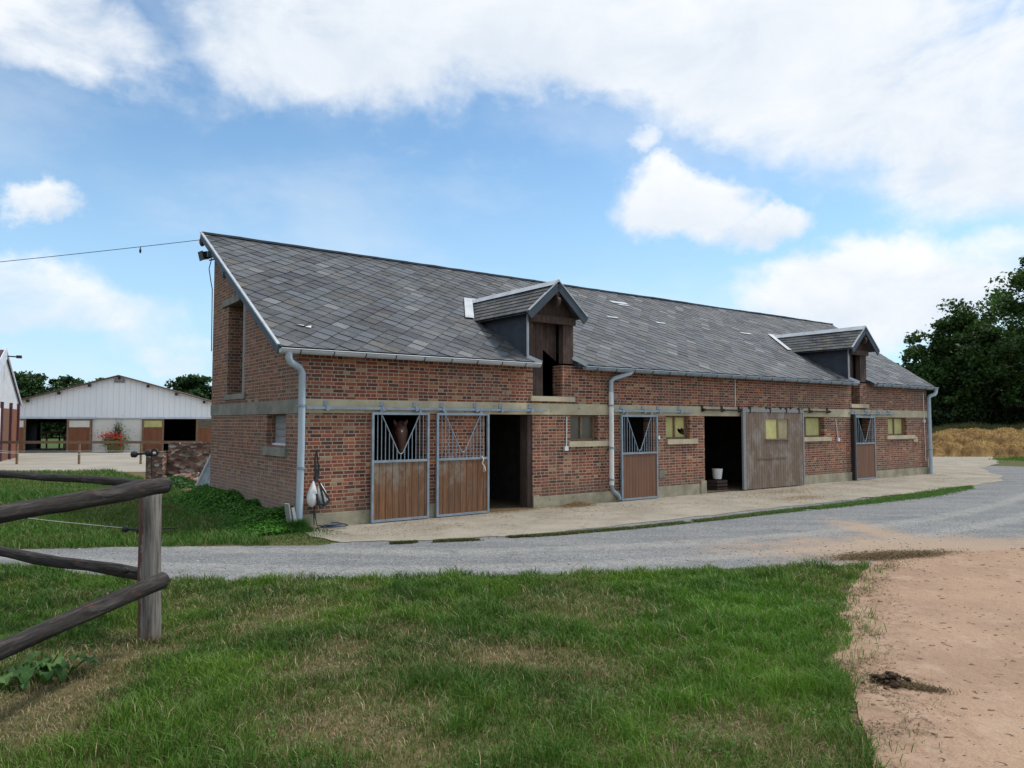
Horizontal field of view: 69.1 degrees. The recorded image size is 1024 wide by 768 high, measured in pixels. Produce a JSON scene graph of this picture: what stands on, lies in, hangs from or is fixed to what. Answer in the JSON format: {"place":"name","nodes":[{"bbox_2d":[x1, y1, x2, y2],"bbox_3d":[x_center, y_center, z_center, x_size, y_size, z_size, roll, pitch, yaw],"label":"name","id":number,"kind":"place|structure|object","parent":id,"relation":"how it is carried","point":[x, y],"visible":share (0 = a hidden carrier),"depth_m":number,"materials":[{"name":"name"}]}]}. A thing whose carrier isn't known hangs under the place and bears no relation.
{"place":"outdoors","nodes":[
{"label":"outdoors","id":0,"kind":"place"},
{"bbox_2d":[0,347,21,461],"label":"red trimmed building","id":1,"kind":"structure","parent":0,"point":[10,401],"depth_m":37.74,"materials":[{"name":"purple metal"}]},
{"bbox_2d":[2,408,9,460],"bbox_3d":[-25.325,2.515,37.085,0.070,2.600,2.080,1,-3,-25],"label":"door panel","id":2,"kind":"structure","parent":1,"relation":"in","point":[6,411],"depth_m":37.36,"materials":[{"name":"brown wood"}]},
{"bbox_2d":[11,409,16,458],"bbox_3d":[-26.253,2.618,39.088,0.070,2.600,1.900,1,-3,-25],"label":"door panel","id":3,"kind":"structure","parent":1,"relation":"in","point":[14,420],"depth_m":39.38,"materials":[{"name":"brown wood"}]},
{"bbox_2d":[0,466,1023,580],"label":"gravel road","id":4,"kind":"structure","parent":0,"point":[995,505],"depth_m":11.37,"materials":[{"name":"grey gravel"}]},
{"bbox_2d":[787,546,981,561],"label":"straw litter","id":5,"kind":"object","parent":4,"relation":"on","point":[887,554],"visible":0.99,"depth_m":10.43,"materials":[{"name":"brown plant"}]},
{"bbox_2d":[0,433,1023,767],"bbox_3d":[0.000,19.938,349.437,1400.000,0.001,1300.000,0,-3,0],"label":"ground","id":6,"kind":"structure","parent":0,"point":[324,719],"depth_m":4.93,"materials":[{"name":"green plant"}]},
{"bbox_2d":[13,370,47,398],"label":"distant tree","id":7,"kind":"object","parent":6,"relation":"on","point":[23,380],"visible":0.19,"depth_m":108.47,"materials":[{"name":"green plant"}]},
{"bbox_2d":[0,650,100,689],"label":"dock plant","id":8,"kind":"object","parent":6,"relation":"on","point":[25,669],"visible":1,"depth_m":5.43,"materials":[{"name":"green plant"}]},
{"bbox_2d":[41,422,65,436],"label":"hedgerow","id":9,"kind":"object","parent":6,"relation":"on","point":[53,426],"visible":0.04,"depth_m":92.47,"materials":[{"name":"green plant"}]},
{"bbox_2d":[27,374,85,392],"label":"distant tree","id":10,"kind":"object","parent":6,"relation":"on","point":[65,381],"visible":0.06,"depth_m":110.89,"materials":[{"name":"green plant"}]},
{"bbox_2d":[0,448,167,471],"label":"yard","id":11,"kind":"structure","parent":6,"relation":"on","point":[57,459],"depth_m":36.01,"materials":[{"name":"concrete"}]},
{"bbox_2d":[90,418,138,452],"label":"flower tub","id":12,"kind":"object","parent":11,"relation":"on","point":[115,435],"visible":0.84,"depth_m":46.64,"materials":[{"name":"red plant"}]},
{"bbox_2d":[19,375,211,452],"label":"white barn","id":13,"kind":"structure","parent":11,"relation":"on","point":[145,411],"depth_m":47.93,"materials":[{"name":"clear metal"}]},
{"bbox_2d":[19,419,25,452],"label":"sliding door","id":14,"kind":"structure","parent":13,"relation":"in","point":[22,429],"depth_m":46.13,"materials":[{"name":"brown wood"}]},
{"bbox_2d":[66,419,91,451],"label":"sliding door","id":15,"kind":"structure","parent":13,"relation":"in","point":[77,429],"depth_m":47.01,"materials":[{"name":"brown wood"}]},
{"bbox_2d":[141,419,163,450],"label":"sliding door","id":16,"kind":"structure","parent":13,"relation":"in","point":[152,429],"depth_m":48.17,"materials":[{"name":"brown wood"}]},
{"bbox_2d":[196,419,210,442],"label":"sliding door","id":17,"kind":"structure","parent":13,"relation":"in","point":[203,426],"depth_m":49.02,"materials":[{"name":"brown wood"}]},
{"bbox_2d":[0,448,178,660],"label":"paddock fence","id":18,"kind":"object","parent":6,"relation":"on","point":[150,577],"visible":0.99,"depth_m":6.17,"materials":[{"name":"wood"}]},
{"bbox_2d":[0,441,200,463],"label":"rail fence","id":19,"kind":"object","parent":6,"relation":"on","point":[17,443],"visible":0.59,"depth_m":33.72,"materials":[{"name":"brown wood"}]},
{"bbox_2d":[145,443,210,478],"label":"old brick wall","id":20,"kind":"structure","parent":6,"relation":"on","point":[179,458],"depth_m":23.30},
{"bbox_2d":[161,474,196,488],"bbox_3d":[-10.185,2.917,22.128,4.199,0.361,2.593,0,-3,0],"label":"weed clump","id":21,"kind":"object","parent":6,"relation":"on","point":[180,481],"visible":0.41,"depth_m":21.89,"materials":[{"name":"green plant"}]},
{"bbox_2d":[162,472,198,481],"bbox_3d":[-9.521,2.892,22.643,2.520,0.469,1.078,0,-3,-6],"label":"rubble pile","id":22,"kind":"object","parent":6,"relation":"on","point":[194,478],"visible":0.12,"depth_m":22.92,"materials":[{"name":"beige stone"}]},
{"bbox_2d":[0,468,371,548],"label":"meadow grass","id":23,"kind":"structure","parent":6,"relation":"on","point":[19,534],"depth_m":13.17,"materials":[{"name":"green plant"}]},
{"bbox_2d":[164,374,211,398],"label":"distant tree","id":24,"kind":"object","parent":6,"relation":"on","point":[197,385],"visible":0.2,"depth_m":107.21,"materials":[{"name":"green plant"}]},
{"bbox_2d":[195,453,210,485],"bbox_3d":[-8.643,2.498,21.910,1.266,0.986,0.313,0,-3,0],"label":"corrugated sheet","id":25,"kind":"object","parent":6,"relation":"on","point":[204,478],"visible":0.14,"depth_m":21.86,"materials":[{"name":"metal"}]},
{"bbox_2d":[121,483,302,544],"bbox_3d":[-6.946,2.409,14.225,3.810,0.526,6.315,2,-4,-37],"label":"nettle bed","id":26,"kind":"object","parent":6,"relation":"on","point":[233,503],"visible":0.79,"depth_m":14.49,"materials":[{"name":"green plant"}]},
{"bbox_2d":[284,503,296,522],"bbox_3d":[-3.816,2.317,12.876,0.194,0.507,0.170,-1,-3,27],"label":"loose plank","id":27,"kind":"object","parent":6,"relation":"on","point":[288,512],"visible":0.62,"depth_m":12.87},
{"bbox_2d":[279,516,326,534],"bbox_3d":[-3.701,2.433,12.915,1.016,0.272,0.806,0,-3,0],"label":"grass tuft","id":28,"kind":"object","parent":6,"relation":"on","point":[299,524],"visible":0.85,"depth_m":12.80,"materials":[{"name":"green plant"}]},
{"bbox_2d":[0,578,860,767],"bbox_3d":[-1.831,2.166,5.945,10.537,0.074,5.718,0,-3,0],"label":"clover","id":29,"kind":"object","parent":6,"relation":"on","point":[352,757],"visible":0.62,"depth_m":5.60,"materials":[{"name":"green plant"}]},
{"bbox_2d":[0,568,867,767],"bbox_3d":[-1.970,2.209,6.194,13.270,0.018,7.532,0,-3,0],"label":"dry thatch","id":30,"kind":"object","parent":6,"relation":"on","point":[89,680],"visible":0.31,"depth_m":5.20,"materials":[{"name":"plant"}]},
{"bbox_2d":[198,231,938,527],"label":"brick stable","id":31,"kind":"structure","parent":6,"relation":"on","point":[500,392],"depth_m":17.28,"materials":[{"name":"brick"}]},
{"bbox_2d":[1,240,197,261],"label":"overhead cable","id":32,"kind":"object","parent":31,"relation":"attached to","point":[100,251],"visible":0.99,"depth_m":17.97,"materials":[{"name":"black plastic"}]},
{"bbox_2d":[272,415,285,445],"bbox_3d":[-4.360,0.881,14.193,0.085,0.579,1.020,2,-4,-37],"label":"window","id":33,"kind":"structure","parent":31,"relation":"in","point":[280,427],"depth_m":14.36,"materials":[{"name":"grey glass"}]},
{"bbox_2d":[307,450,330,524],"bbox_3d":[-3.442,1.843,13.221,0.394,1.323,0.245,2,-4,-37],"label":"hanging bag","id":34,"kind":"object","parent":31,"relation":"hanging from","point":[319,496],"visible":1,"depth_m":13.16,"materials":[{"name":"white plastic"}]},
{"bbox_2d":[374,419,407,459],"bbox_3d":[-2.617,1.729,15.850,0.705,1.940,2.969,1,-3,-26],"label":"horse","id":35,"kind":"object","parent":31,"relation":"on","point":[399,431],"visible":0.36,"depth_m":14.93},
{"bbox_2d":[370,407,429,522],"bbox_3d":[-2.134,1.524,14.288,1.240,2.168,0.050,2,-4,-37],"label":"stall door","id":36,"kind":"structure","parent":31,"relation":"in","point":[399,489],"depth_m":14.24,"materials":[{"name":"wood"}]},
{"bbox_2d":[435,408,489,516],"bbox_3d":[-0.985,1.568,15.127,1.270,2.168,0.077,2,-4,-37],"label":"stall door","id":37,"kind":"structure","parent":31,"relation":"in","point":[462,484],"depth_m":15.09,"materials":[{"name":"wood"}]},
{"bbox_2d":[568,415,608,446],"bbox_3d":[1.759,1.095,17.414,1.290,0.728,0.230,2,-4,-37],"label":"window","id":38,"kind":"structure","parent":31,"relation":"in","point":[581,426],"depth_m":17.38,"materials":[{"name":"grey glass"}]},
{"bbox_2d":[620,410,658,500],"bbox_3d":[3.126,1.732,18.211,1.270,2.158,0.050,2,-4,-37],"label":"stall door","id":39,"kind":"structure","parent":31,"relation":"in","point":[639,470],"depth_m":18.16,"materials":[{"name":"wood"}]},
{"bbox_2d":[666,416,698,443],"bbox_3d":[4.364,1.195,19.357,1.208,0.728,0.230,2,-4,-37],"label":"window","id":40,"kind":"structure","parent":31,"relation":"in","point":[673,436],"depth_m":19.33,"materials":[{"name":"glass"}]},
{"bbox_2d":[741,407,804,489],"bbox_3d":[7.591,1.828,21.499,2.980,2.285,0.075,2,-4,-37],"label":"barn door","id":41,"kind":"structure","parent":31,"relation":"in","point":[773,442],"depth_m":21.42,"materials":[{"name":"wood"}]},
{"bbox_2d":[804,417,831,441],"bbox_3d":[9.335,1.397,23.062,1.700,0.748,0.230,2,-4,-37],"label":"window","id":42,"kind":"structure","parent":31,"relation":"in","point":[811,424],"depth_m":23.16,"materials":[{"name":"glass"}]},
{"bbox_2d":[851,413,876,479],"bbox_3d":[11.622,2.050,24.575,1.370,2.178,0.120,2,-4,-37],"label":"stall door","id":43,"kind":"structure","parent":31,"relation":"in","point":[863,455],"depth_m":24.46,"materials":[{"name":"wood"}]},
{"bbox_2d":[886,418,915,438],"bbox_3d":[13.645,1.563,26.279,2.020,0.748,0.230,2,-4,-37],"label":"window","id":44,"kind":"structure","parent":31,"relation":"in","point":[895,425],"depth_m":26.30,"materials":[{"name":"glass"}]},
{"bbox_2d":[306,456,1002,541],"bbox_3d":[15.245,3.605,33.251,11.315,0.001,55.537,-2,-3,32],"label":"concrete apron","id":45,"kind":"object","parent":6,"relation":"on","point":[572,518],"visible":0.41,"depth_m":16.13,"materials":[{"name":"beige concrete"}]},
{"bbox_2d":[314,513,347,528],"bbox_3d":[-3.183,2.413,13.165,0.597,0.268,0.272,1,-3,-22],"label":"hose","id":46,"kind":"object","parent":45,"relation":"on","point":[333,525],"visible":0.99,"depth_m":13.16,"materials":[{"name":"black rubber"}]},
{"bbox_2d":[484,506,544,513],"bbox_3d":[-0.003,2.658,15.569,2.627,0.036,0.702,2,-4,-36],"label":"straw drift","id":47,"kind":"object","parent":45,"relation":"on","point":[506,510],"visible":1,"depth_m":15.71,"materials":[{"name":"beige plant"}]},
{"bbox_2d":[550,501,602,507],"bbox_3d":[1.441,2.678,16.652,1.931,0.108,0.690,2,-4,-40],"label":"straw drift","id":48,"kind":"object","parent":45,"relation":"on","point":[575,504],"visible":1,"depth_m":16.67,"materials":[{"name":"beige plant"}]},
{"bbox_2d":[313,472,1020,540],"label":"straw bits","id":49,"kind":"object","parent":45,"relation":"on","point":[652,505],"visible":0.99,"depth_m":16.87,"materials":[{"name":"beige plant"}]},
{"bbox_2d":[707,479,727,489],"bbox_3d":[5.694,2.792,20.626,0.440,0.260,0.340,2,-4,-37],"label":"wooden crate","id":50,"kind":"object","parent":45,"relation":"on","point":[717,484],"visible":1,"depth_m":20.52,"materials":[{"name":"brown wood"}]},
{"bbox_2d":[712,468,722,478],"bbox_3d":[5.694,2.503,20.641,0.309,0.315,0.300,2,-4,-37],"label":"bucket","id":51,"kind":"object","parent":50,"relation":"on","point":[716,473],"visible":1,"depth_m":20.53,"materials":[{"name":"white plastic"}]},
{"bbox_2d":[736,486,829,497],"bbox_3d":[7.378,2.888,20.015,5.544,0.036,1.999,2,-4,-38],"label":"straw drift","id":52,"kind":"object","parent":45,"relation":"on","point":[793,490],"visible":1,"depth_m":20.02,"materials":[{"name":"beige plant"}]},
{"bbox_2d":[759,493,839,502],"bbox_3d":[7.002,2.803,18.376,1.673,0.036,4.047,-3,-4,42],"label":"straw drift","id":53,"kind":"object","parent":45,"relation":"on","point":[798,497],"visible":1,"depth_m":18.37,"materials":[{"name":"beige plant"}]},
{"bbox_2d":[389,485,973,543],"bbox_3d":[6.186,2.711,16.279,18.707,0.044,1.634,2,-4,-35],"label":"grass strip","id":54,"kind":"object","parent":6,"relation":"on","point":[933,493],"depth_m":15.37,"materials":[{"name":"green plant"}]},
{"bbox_2d":[824,549,1023,767],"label":"sand arena","id":55,"kind":"object","parent":6,"relation":"on","point":[958,653],"visible":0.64,"depth_m":6.03},
{"bbox_2d":[782,558,982,735],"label":"edge litter","id":56,"kind":"object","parent":55,"relation":"on","point":[867,658],"visible":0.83,"depth_m":5.68,"materials":[{"name":"plant"}]},
{"bbox_2d":[861,670,919,689],"bbox_3d":[2.718,2.135,5.382,0.385,0.100,0.271,0,-3,0],"label":"dung pile","id":57,"kind":"object","parent":55,"relation":"on","point":[892,679],"visible":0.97,"depth_m":5.37,"materials":[{"name":"brown soil"}]},
{"bbox_2d":[778,546,1023,767],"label":"sand clods","id":58,"kind":"object","parent":55,"relation":"on","point":[873,704],"visible":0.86,"depth_m":6.56,"materials":[{"name":"brown sand"}]},
{"bbox_2d":[860,676,960,693],"bbox_3d":[2.831,2.152,5.336,0.639,0.022,0.293,-3,-4,42],"label":"dung straw","id":59,"kind":"object","parent":55,"relation":"on","point":[922,687],"visible":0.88,"depth_m":5.27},
{"bbox_2d":[899,298,1023,423],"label":"broadleaf tree","id":60,"kind":"object","parent":6,"relation":"on","point":[961,369],"visible":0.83,"depth_m":57.27,"materials":[{"name":"green plant"}]},
{"bbox_2d":[923,299,1023,405],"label":"broadleaf tree","id":61,"kind":"object","parent":6,"relation":"on","point":[1003,328],"visible":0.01,"depth_m":62.19,"materials":[{"name":"green plant"}]},
{"bbox_2d":[927,427,1023,456],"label":"straw heap","id":62,"kind":"object","parent":6,"relation":"on","point":[979,442],"visible":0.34,"depth_m":42.08,"materials":[{"name":"yellow plant"}]},
{"bbox_2d":[927,420,1023,433],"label":"tall weeds","id":63,"kind":"object","parent":6,"relation":"on","point":[980,426],"visible":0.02,"depth_m":51.63,"materials":[{"name":"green plant"}]},
{"bbox_2d":[931,404,1023,428],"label":"thicket","id":64,"kind":"object","parent":6,"relation":"on","point":[940,415],"visible":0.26,"depth_m":56.27,"materials":[{"name":"green plant"}]},
{"bbox_2d":[975,257,1023,404],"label":"broadleaf tree","id":65,"kind":"object","parent":6,"relation":"on","point":[1008,300],"visible":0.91,"depth_m":54.64,"materials":[{"name":"green plant"}]},
{"bbox_2d":[989,456,1023,460],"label":"grass patch","id":66,"kind":"object","parent":6,"relation":"on","point":[1017,458],"visible":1,"depth_m":37.68,"materials":[{"name":"green plant"}]},
{"bbox_2d":[999,301,1023,406],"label":"background tree","id":67,"kind":"object","parent":6,"relation":"on","point":[1019,358],"depth_m":64.13,"materials":[{"name":"green plant"}]},
{"bbox_2d":[0,0,1023,391],"label":"sky","id":68,"kind":"structure","parent":0,"point":[841,163],"materials":[{"name":"blue"}]}
]}

